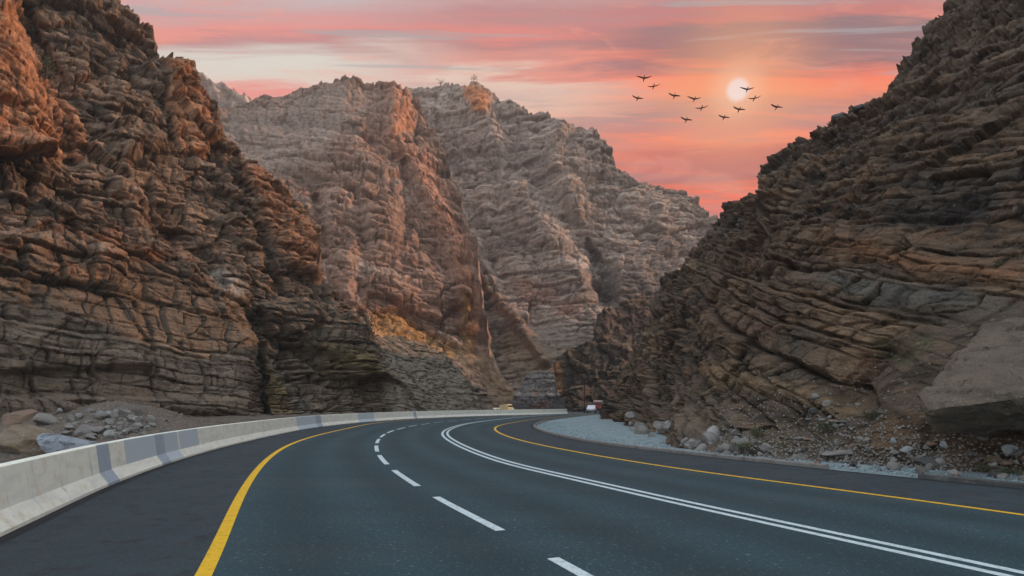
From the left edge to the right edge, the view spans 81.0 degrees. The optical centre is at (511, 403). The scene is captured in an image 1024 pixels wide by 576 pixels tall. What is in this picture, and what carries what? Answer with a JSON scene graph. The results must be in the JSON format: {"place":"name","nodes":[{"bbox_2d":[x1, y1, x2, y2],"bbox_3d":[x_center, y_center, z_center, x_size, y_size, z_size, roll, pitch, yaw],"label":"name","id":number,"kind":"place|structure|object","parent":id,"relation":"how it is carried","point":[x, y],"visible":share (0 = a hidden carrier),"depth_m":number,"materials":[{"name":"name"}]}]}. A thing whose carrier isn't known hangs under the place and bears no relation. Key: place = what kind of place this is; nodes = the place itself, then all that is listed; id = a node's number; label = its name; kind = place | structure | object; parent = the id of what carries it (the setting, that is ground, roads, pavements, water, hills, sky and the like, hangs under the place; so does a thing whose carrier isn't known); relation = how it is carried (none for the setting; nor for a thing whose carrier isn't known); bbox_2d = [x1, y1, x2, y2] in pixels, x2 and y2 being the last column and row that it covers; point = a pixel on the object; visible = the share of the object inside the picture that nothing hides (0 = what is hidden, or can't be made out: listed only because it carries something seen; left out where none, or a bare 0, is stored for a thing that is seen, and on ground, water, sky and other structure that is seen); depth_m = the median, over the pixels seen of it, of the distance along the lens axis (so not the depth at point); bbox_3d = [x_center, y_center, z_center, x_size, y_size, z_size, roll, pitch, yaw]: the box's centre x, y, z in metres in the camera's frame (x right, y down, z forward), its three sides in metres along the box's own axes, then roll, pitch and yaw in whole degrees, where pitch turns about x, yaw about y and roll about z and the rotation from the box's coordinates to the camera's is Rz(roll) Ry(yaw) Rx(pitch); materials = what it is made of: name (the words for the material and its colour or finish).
{"place":"outdoors","nodes":[
{"label":"outdoors","id":0,"kind":"place"},
{"bbox_2d":[0,401,351,460],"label":"rubble bank","id":1,"kind":"structure","parent":0,"point":[141,410],"depth_m":33.40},
{"bbox_2d":[2,409,39,425],"bbox_3d":[-27.113,0.885,33.162,1.668,1.242,1.449,0,0,-38],"label":"boulder","id":2,"kind":"object","parent":1,"relation":"on","point":[20,416],"visible":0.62,"depth_m":32.69,"materials":[{"name":"brown stone"}]},
{"bbox_2d":[0,425,54,455],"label":"boulder","id":3,"kind":"object","parent":1,"relation":"on","point":[18,439],"visible":0.61,"depth_m":26.47,"materials":[{"name":"beige stone"}]},
{"bbox_2d":[33,413,57,424],"bbox_3d":[-24.644,0.900,32.011,1.155,0.717,1.417,0,-29,44],"label":"boulder","id":4,"kind":"object","parent":1,"relation":"on","point":[44,418],"visible":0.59,"depth_m":31.63,"materials":[{"name":"grey stone"}]},
{"bbox_2d":[61,431,72,435],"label":"rubble stone","id":5,"kind":"object","parent":1,"relation":"on","point":[67,433],"visible":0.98,"depth_m":29.97,"materials":[{"name":"grey stone"}]},
{"bbox_2d":[36,433,99,453],"bbox_3d":[-19.171,1.800,26.027,2.235,1.116,1.983,13,13,-6],"label":"boulder","id":6,"kind":"object","parent":1,"relation":"on","point":[49,442],"visible":0.45,"depth_m":25.41,"materials":[{"name":"stone"}]},
{"bbox_2d":[64,423,75,429],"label":"rubble stone","id":7,"kind":"object","parent":1,"relation":"on","point":[69,426],"visible":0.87,"depth_m":30.64,"materials":[{"name":"grey stone"}]},
{"bbox_2d":[66,414,75,421],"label":"rubble stone","id":8,"kind":"object","parent":1,"relation":"on","point":[70,417],"visible":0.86,"depth_m":31.69,"materials":[{"name":"grey stone"}]},
{"bbox_2d":[73,431,83,436],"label":"rubble stone","id":9,"kind":"object","parent":1,"relation":"on","point":[77,433],"visible":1,"depth_m":30.11,"materials":[{"name":"grey stone"}]},
{"bbox_2d":[75,413,82,418],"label":"rubble stone","id":10,"kind":"object","parent":1,"relation":"on","point":[79,415],"visible":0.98,"depth_m":31.82,"materials":[{"name":"grey stone"}]},
{"bbox_2d":[74,424,92,433],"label":"rubble stone","id":11,"kind":"object","parent":1,"relation":"on","point":[83,428],"visible":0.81,"depth_m":30.57,"materials":[{"name":"grey stone"}]},
{"bbox_2d":[85,433,95,439],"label":"rubble stone","id":12,"kind":"object","parent":1,"relation":"on","point":[89,436],"visible":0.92,"depth_m":29.92,"materials":[{"name":"grey stone"}]},
{"bbox_2d":[91,426,106,432],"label":"rubble stone","id":13,"kind":"object","parent":1,"relation":"on","point":[98,429],"visible":1,"depth_m":30.67,"materials":[{"name":"grey stone"}]},
{"bbox_2d":[95,411,108,418],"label":"rubble stone","id":14,"kind":"object","parent":1,"relation":"on","point":[101,414],"visible":1,"depth_m":31.86,"materials":[{"name":"grey stone"}]},
{"bbox_2d":[103,430,113,436],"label":"rubble stone","id":15,"kind":"object","parent":1,"relation":"on","point":[108,433],"visible":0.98,"depth_m":30.59,"materials":[{"name":"grey stone"}]},
{"bbox_2d":[104,419,113,424],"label":"rubble stone","id":16,"kind":"object","parent":1,"relation":"on","point":[107,421],"visible":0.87,"depth_m":31.58,"materials":[{"name":"grey stone"}]},
{"bbox_2d":[109,411,118,417],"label":"rubble stone","id":17,"kind":"object","parent":1,"relation":"on","point":[113,414],"visible":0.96,"depth_m":32.35,"materials":[{"name":"grey stone"}]},
{"bbox_2d":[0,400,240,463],"bbox_3d":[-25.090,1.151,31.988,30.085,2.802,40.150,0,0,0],"label":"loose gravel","id":18,"kind":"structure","parent":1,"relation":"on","point":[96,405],"depth_m":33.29,"materials":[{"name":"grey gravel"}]},
{"bbox_2d":[117,426,124,431],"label":"rubble stone","id":19,"kind":"object","parent":1,"relation":"on","point":[120,428],"visible":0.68,"depth_m":31.31,"materials":[{"name":"grey stone"}]},
{"bbox_2d":[129,427,137,431],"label":"rubble stone","id":20,"kind":"object","parent":1,"relation":"on","point":[133,429],"visible":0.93,"depth_m":31.57,"materials":[{"name":"grey stone"}]},
{"bbox_2d":[132,416,140,421],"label":"rubble stone","id":21,"kind":"object","parent":1,"relation":"on","point":[136,418],"visible":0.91,"depth_m":32.62,"materials":[{"name":"grey stone"}]},
{"bbox_2d":[133,422,142,427],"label":"rubble stone","id":22,"kind":"object","parent":1,"relation":"on","point":[138,424],"visible":0.87,"depth_m":32.03,"materials":[{"name":"grey stone"}]},
{"bbox_2d":[146,415,155,419],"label":"rubble stone","id":23,"kind":"object","parent":1,"relation":"on","point":[150,417],"visible":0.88,"depth_m":33.32,"materials":[{"name":"grey stone"}]},
{"bbox_2d":[198,71,251,108],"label":"mountain","id":24,"kind":"structure","parent":0,"point":[223,94],"depth_m":409.88,"materials":[{"name":"stone"}]},
{"bbox_2d":[0,0,493,420],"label":"canyon cliff","id":25,"kind":"structure","parent":0,"point":[160,238],"depth_m":67.75,"materials":[{"name":"brown stone"}]},
{"bbox_2d":[28,20,38,43],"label":"shrub","id":26,"kind":"object","parent":25,"relation":"on","point":[32,35],"visible":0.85,"depth_m":73.49,"materials":[{"name":"green plant"}]},
{"bbox_2d":[37,47,58,78],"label":"shrub","id":27,"kind":"object","parent":25,"relation":"on","point":[48,63],"visible":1,"depth_m":68.21,"materials":[{"name":"green plant"}]},
{"bbox_2d":[358,309,378,339],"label":"shrub","id":28,"kind":"object","parent":25,"relation":"on","point":[370,326],"visible":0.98,"depth_m":80.55,"materials":[{"name":"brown plant"}]},
{"bbox_2d":[219,74,514,407],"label":"mountain","id":29,"kind":"structure","parent":0,"point":[359,168],"depth_m":188.71,"materials":[{"name":"brown stone"}]},
{"bbox_2d":[0,411,1023,575],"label":"road","id":30,"kind":"structure","parent":0,"point":[510,495],"depth_m":9.69,"materials":[{"name":"grey asphalt"}]},
{"bbox_2d":[0,409,567,536],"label":"concrete barrier","id":31,"kind":"object","parent":30,"relation":"on","point":[33,488],"visible":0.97,"depth_m":14.23,"materials":[{"name":"white concrete"}]},
{"bbox_2d":[494,404,512,409],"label":"van","id":32,"kind":"object","parent":30,"relation":"on","point":[506,407],"visible":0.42,"depth_m":132.78,"materials":[{"name":"beige paint"}]},
{"bbox_2d":[562,377,616,412],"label":"road gantry","id":33,"kind":"object","parent":30,"relation":"on","point":[589,390],"visible":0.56,"depth_m":121.89,"materials":[{"name":"metal"}]},
{"bbox_2d":[586,405,596,412],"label":"car","id":34,"kind":"object","parent":30,"relation":"on","point":[591,408],"visible":1,"depth_m":120.67,"materials":[{"name":"white paint"}]},
{"bbox_2d":[593,400,602,410],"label":"lorry","id":35,"kind":"object","parent":30,"relation":"on","point":[597,403],"visible":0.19,"depth_m":149.50,"materials":[{"name":"red paint"}]},
{"bbox_2d":[918,473,1023,488],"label":"kerb","id":36,"kind":"structure","parent":30,"relation":"on","point":[973,480],"depth_m":13.57,"materials":[{"name":"concrete"}]},
{"bbox_2d":[121,0,945,217],"label":"sky","id":37,"kind":"structure","parent":0,"point":[580,62],"materials":[{"name":"pink"}]},
{"bbox_2d":[511,370,565,409],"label":"rock cutting","id":38,"kind":"object","parent":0,"point":[537,390],"visible":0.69,"depth_m":150.29,"materials":[{"name":"stone"}]},
{"bbox_2d":[408,81,719,391],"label":"mountain","id":39,"kind":"structure","parent":0,"point":[571,226],"depth_m":232.85,"materials":[{"name":"brown stone"}]},
{"bbox_2d":[550,288,659,411],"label":"rock spur","id":40,"kind":"structure","parent":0,"point":[605,351],"depth_m":168.28,"materials":[{"name":"brown stone"}]},
{"bbox_2d":[533,414,1023,482],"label":"gravel verge","id":41,"kind":"structure","parent":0,"point":[616,429],"depth_m":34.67,"materials":[{"name":"grey gravel"}]},
{"bbox_2d":[634,422,648,427],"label":"fallen rock","id":42,"kind":"object","parent":41,"relation":"on","point":[640,423],"visible":0.23,"depth_m":42.82,"materials":[{"name":"grey stone"}]},
{"bbox_2d":[634,425,649,433],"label":"fallen rock","id":43,"kind":"object","parent":41,"relation":"on","point":[640,429],"visible":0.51,"depth_m":36.12,"materials":[{"name":"grey stone"}]},
{"bbox_2d":[533,414,828,468],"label":"kerb","id":44,"kind":"structure","parent":41,"relation":"on","point":[795,463],"depth_m":21.31,"materials":[{"name":"grey concrete"}]},
{"bbox_2d":[695,440,702,446],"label":"fallen rock","id":45,"kind":"object","parent":41,"relation":"on","point":[698,442],"visible":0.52,"depth_m":23.81,"materials":[{"name":"grey stone"}]},
{"bbox_2d":[695,443,706,450],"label":"fallen rock","id":46,"kind":"object","parent":41,"relation":"on","point":[701,446],"visible":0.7,"depth_m":23.26,"materials":[{"name":"grey stone"}]},
{"bbox_2d":[715,443,728,453],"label":"fallen rock","id":47,"kind":"object","parent":41,"relation":"on","point":[721,448],"visible":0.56,"depth_m":21.94,"materials":[{"name":"grey stone"}]},
{"bbox_2d":[792,454,800,460],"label":"rubble stone","id":48,"kind":"object","parent":41,"relation":"on","point":[796,457],"visible":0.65,"depth_m":19.35,"materials":[{"name":"grey stone"}]},
{"bbox_2d":[797,453,807,458],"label":"rubble stone","id":49,"kind":"object","parent":41,"relation":"on","point":[801,455],"visible":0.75,"depth_m":19.36,"materials":[{"name":"grey stone"}]},
{"bbox_2d":[886,461,900,469],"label":"rubble stone","id":50,"kind":"object","parent":41,"relation":"on","point":[893,465],"visible":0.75,"depth_m":16.49,"materials":[{"name":"grey stone"}]},
{"bbox_2d":[915,466,928,473],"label":"rubble stone","id":51,"kind":"object","parent":41,"relation":"on","point":[920,469],"visible":0.69,"depth_m":15.61,"materials":[{"name":"grey stone"}]},
{"bbox_2d":[913,456,945,467],"bbox_3d":[11.839,1.649,16.844,0.978,0.307,0.495,2,8,25],"label":"boulder","id":52,"kind":"object","parent":41,"relation":"on","point":[923,461],"visible":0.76,"depth_m":16.83,"materials":[{"name":"stone"}]},
{"bbox_2d":[948,469,960,475],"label":"rubble stone","id":53,"kind":"object","parent":41,"relation":"on","point":[952,471],"visible":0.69,"depth_m":15.22,"materials":[{"name":"grey stone"}]},
{"bbox_2d":[970,465,999,472],"bbox_3d":[12.547,1.724,15.890,0.670,0.263,0.544,0,0,0],"label":"shrub","id":54,"kind":"object","parent":41,"relation":"on","point":[987,468],"visible":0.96,"depth_m":15.85,"materials":[{"name":"green plant"}]},
{"bbox_2d":[987,471,998,477],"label":"rubble stone","id":55,"kind":"object","parent":41,"relation":"on","point":[991,474],"visible":0.58,"depth_m":14.80,"materials":[{"name":"grey stone"}]},
{"bbox_2d":[996,473,1008,478],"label":"rubble stone","id":56,"kind":"object","parent":41,"relation":"on","point":[1002,475],"visible":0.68,"depth_m":14.59,"materials":[{"name":"grey stone"}]},
{"bbox_2d":[996,466,1022,475],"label":"shrub","id":57,"kind":"object","parent":41,"relation":"on","point":[1010,471],"visible":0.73,"depth_m":15.42,"materials":[{"name":"green plant"}]},
{"bbox_2d":[598,0,1023,472],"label":"canyon cliff","id":58,"kind":"structure","parent":0,"point":[880,234],"depth_m":32.12,"materials":[{"name":"brown stone"}]},
{"bbox_2d":[625,411,634,418],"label":"fallen rock","id":59,"kind":"object","parent":58,"relation":"on","point":[629,415],"visible":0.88,"depth_m":49.85,"materials":[{"name":"grey stone"}]},
{"bbox_2d":[653,421,664,433],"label":"fallen rock","id":60,"kind":"object","parent":58,"relation":"on","point":[658,426],"visible":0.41,"depth_m":36.11,"materials":[{"name":"grey stone"}]},
{"bbox_2d":[663,421,672,431],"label":"fallen rock","id":61,"kind":"object","parent":58,"relation":"on","point":[666,426],"visible":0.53,"depth_m":29.17,"materials":[{"name":"grey stone"}]},
{"bbox_2d":[680,437,688,444],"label":"fallen rock","id":62,"kind":"object","parent":58,"relation":"on","point":[684,441],"visible":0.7,"depth_m":24.55,"materials":[{"name":"grey stone"}]},
{"bbox_2d":[685,440,695,448],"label":"fallen rock","id":63,"kind":"object","parent":58,"relation":"on","point":[692,443],"visible":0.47,"depth_m":23.95,"materials":[{"name":"grey stone"}]},
{"bbox_2d":[701,431,718,442],"bbox_3d":[7.846,1.398,23.698,0.555,0.631,0.722,0,0,-6],"label":"fallen rock","id":64,"kind":"object","parent":58,"relation":"on","point":[710,436],"visible":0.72,"depth_m":23.49,"materials":[{"name":"grey stone"}]},
{"bbox_2d":[706,425,720,435],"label":"fallen rock","id":65,"kind":"object","parent":58,"relation":"on","point":[714,429],"visible":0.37,"depth_m":24.05,"materials":[{"name":"stone"}]},
{"bbox_2d":[731,429,740,435],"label":"fallen rock","id":66,"kind":"object","parent":58,"relation":"on","point":[735,432],"visible":0.97,"depth_m":22.36,"materials":[{"name":"grey stone"}]},
{"bbox_2d":[730,438,748,450],"bbox_3d":[8.157,1.479,21.478,0.656,0.538,0.618,-3,-3,-32],"label":"fallen rock","id":67,"kind":"object","parent":58,"relation":"on","point":[738,440],"visible":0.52,"depth_m":21.38,"materials":[{"name":"grey stone"}]},
{"bbox_2d":[729,441,752,449],"bbox_3d":[8.065,1.451,21.068,0.865,0.430,0.899,0,0,30],"label":"shrub","id":68,"kind":"object","parent":58,"relation":"on","point":[742,445],"visible":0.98,"depth_m":20.95,"materials":[{"name":"green plant"}]},
{"bbox_2d":[748,426,764,437],"bbox_3d":[8.764,1.005,21.529,0.733,0.468,0.598,0,0,-38],"label":"shrub","id":69,"kind":"object","parent":58,"relation":"on","point":[758,432],"visible":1,"depth_m":21.46,"materials":[{"name":"green plant"}]},
{"bbox_2d":[808,408,817,412],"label":"rubble stone","id":70,"kind":"object","parent":58,"relation":"on","point":[812,410],"visible":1,"depth_m":22.10,"materials":[{"name":"grey stone"}]},
{"bbox_2d":[811,393,818,399],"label":"rubble stone","id":71,"kind":"object","parent":58,"relation":"on","point":[814,396],"visible":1,"depth_m":22.37,"materials":[{"name":"grey stone"}]},
{"bbox_2d":[811,419,839,433],"bbox_3d":[10.637,0.766,20.199,0.853,0.547,0.881,0,0,0],"label":"shrub","id":72,"kind":"object","parent":58,"relation":"on","point":[828,430],"visible":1,"depth_m":20.21,"materials":[{"name":"green plant"}]},
{"bbox_2d":[822,400,830,405],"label":"rubble stone","id":73,"kind":"object","parent":58,"relation":"on","point":[826,402],"visible":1,"depth_m":21.93,"materials":[{"name":"grey stone"}]},
{"bbox_2d":[831,112,844,124],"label":"boulder","id":74,"kind":"object","parent":58,"relation":"on","point":[834,116],"visible":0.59,"depth_m":60.85,"materials":[{"name":"stone"}]},
{"bbox_2d":[822,450,854,456],"bbox_3d":[10.283,1.548,18.891,1.134,0.206,0.616,-1,-4,-3],"label":"boulder","id":75,"kind":"object","parent":58,"relation":"on","point":[836,453],"visible":0.94,"depth_m":18.66,"materials":[{"name":"grey stone"}]},
{"bbox_2d":[833,420,848,423],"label":"boulder","id":76,"kind":"object","parent":58,"relation":"on","point":[840,422],"visible":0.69,"depth_m":20.42,"materials":[{"name":"grey stone"}]},
{"bbox_2d":[852,104,862,113],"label":"boulder","id":77,"kind":"object","parent":58,"relation":"on","point":[856,108],"visible":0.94,"depth_m":56.68,"materials":[{"name":"stone"}]},
{"bbox_2d":[855,436,863,442],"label":"rubble stone","id":78,"kind":"object","parent":58,"relation":"on","point":[860,438],"visible":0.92,"depth_m":18.84,"materials":[{"name":"grey stone"}]},
{"bbox_2d":[863,437,871,442],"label":"rubble stone","id":79,"kind":"object","parent":58,"relation":"on","point":[866,439],"visible":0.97,"depth_m":18.57,"materials":[{"name":"grey stone"}]},
{"bbox_2d":[859,409,879,420],"bbox_3d":[11.780,0.369,19.767,0.622,0.405,0.677,0,0,-31],"label":"shrub","id":80,"kind":"object","parent":58,"relation":"on","point":[871,415],"visible":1,"depth_m":19.72,"materials":[{"name":"green plant"}]},
{"bbox_2d":[717,354,1023,474],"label":"loose gravel","id":81,"kind":"structure","parent":58,"relation":"on","point":[871,454],"depth_m":18.65,"materials":[{"name":"grey gravel"}]},
{"bbox_2d":[760,443,771,451],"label":"fallen rock","id":82,"kind":"object","parent":81,"relation":"on","point":[765,446],"visible":1,"depth_m":20.38,"materials":[{"name":"grey stone"}]},
{"bbox_2d":[890,437,896,443],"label":"boulder","id":83,"kind":"object","parent":58,"relation":"on","point":[893,440],"visible":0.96,"depth_m":17.92,"materials":[{"name":"white stone"}]},
{"bbox_2d":[890,449,900,454],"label":"boulder","id":84,"kind":"object","parent":58,"relation":"on","point":[893,451],"visible":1,"depth_m":17.59,"materials":[{"name":"grey stone"}]},
{"bbox_2d":[899,446,913,452],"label":"boulder","id":85,"kind":"object","parent":58,"relation":"on","point":[905,449],"visible":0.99,"depth_m":17.50,"materials":[{"name":"white stone"}]},
{"bbox_2d":[925,463,933,469],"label":"rubble stone","id":86,"kind":"object","parent":58,"relation":"on","point":[929,466],"visible":0.63,"depth_m":16.52,"materials":[{"name":"grey stone"}]},
{"bbox_2d":[926,442,937,446],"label":"rubble stone","id":87,"kind":"object","parent":58,"relation":"on","point":[930,444],"visible":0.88,"depth_m":17.27,"materials":[{"name":"stone"}]},
{"bbox_2d":[935,457,945,465],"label":"rubble stone","id":88,"kind":"object","parent":58,"relation":"on","point":[940,461],"visible":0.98,"depth_m":16.62,"materials":[{"name":"grey stone"}]},
{"bbox_2d":[939,441,948,447],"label":"boulder","id":89,"kind":"object","parent":58,"relation":"on","point":[942,443],"visible":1,"depth_m":17.17,"materials":[{"name":"white stone"}]},
{"bbox_2d":[917,317,1023,435],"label":"fallen slab","id":90,"kind":"structure","parent":58,"relation":"on","point":[977,388],"depth_m":15.38,"materials":[{"name":"grey stone"}]},
{"bbox_2d":[966,451,975,456],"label":"rubble stone","id":91,"kind":"object","parent":58,"relation":"on","point":[970,454],"visible":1,"depth_m":16.42,"materials":[{"name":"grey stone"}]},
{"bbox_2d":[977,436,988,440],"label":"boulder","id":92,"kind":"object","parent":58,"relation":"on","point":[984,438],"visible":0.87,"depth_m":16.75,"materials":[{"name":"grey stone"}]},
{"bbox_2d":[988,462,996,466],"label":"rubble stone","id":93,"kind":"object","parent":58,"relation":"on","point":[994,464],"visible":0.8,"depth_m":15.99,"materials":[{"name":"grey stone"}]},
{"bbox_2d":[984,455,1001,462],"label":"boulder","id":94,"kind":"object","parent":58,"relation":"on","point":[994,458],"visible":0.8,"depth_m":15.99,"materials":[{"name":"beige stone"}]},
{"bbox_2d":[990,258,1004,267],"bbox_3d":[18.789,-5.419,23.222,0.500,0.444,0.600,0,0,24],"label":"shrub","id":95,"kind":"object","parent":58,"relation":"on","point":[999,263],"visible":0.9,"depth_m":23.13,"materials":[{"name":"green plant"}]},
{"bbox_2d":[999,460,1012,465],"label":"rubble stone","id":96,"kind":"object","parent":58,"relation":"on","point":[1004,462],"visible":1,"depth_m":15.80,"materials":[{"name":"stone"}]},
{"bbox_2d":[1001,444,1018,455],"bbox_3d":[13.440,1.271,16.223,0.527,0.360,0.283,5,-5,-8],"label":"boulder","id":97,"kind":"object","parent":58,"relation":"on","point":[1007,449],"visible":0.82,"depth_m":16.14,"materials":[{"name":"white stone"}]},
{"bbox_2d":[1010,450,1023,455],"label":"rubble stone","id":98,"kind":"object","parent":58,"relation":"on","point":[1018,453],"visible":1,"depth_m":15.91,"materials":[{"name":"grey stone"}]}
]}

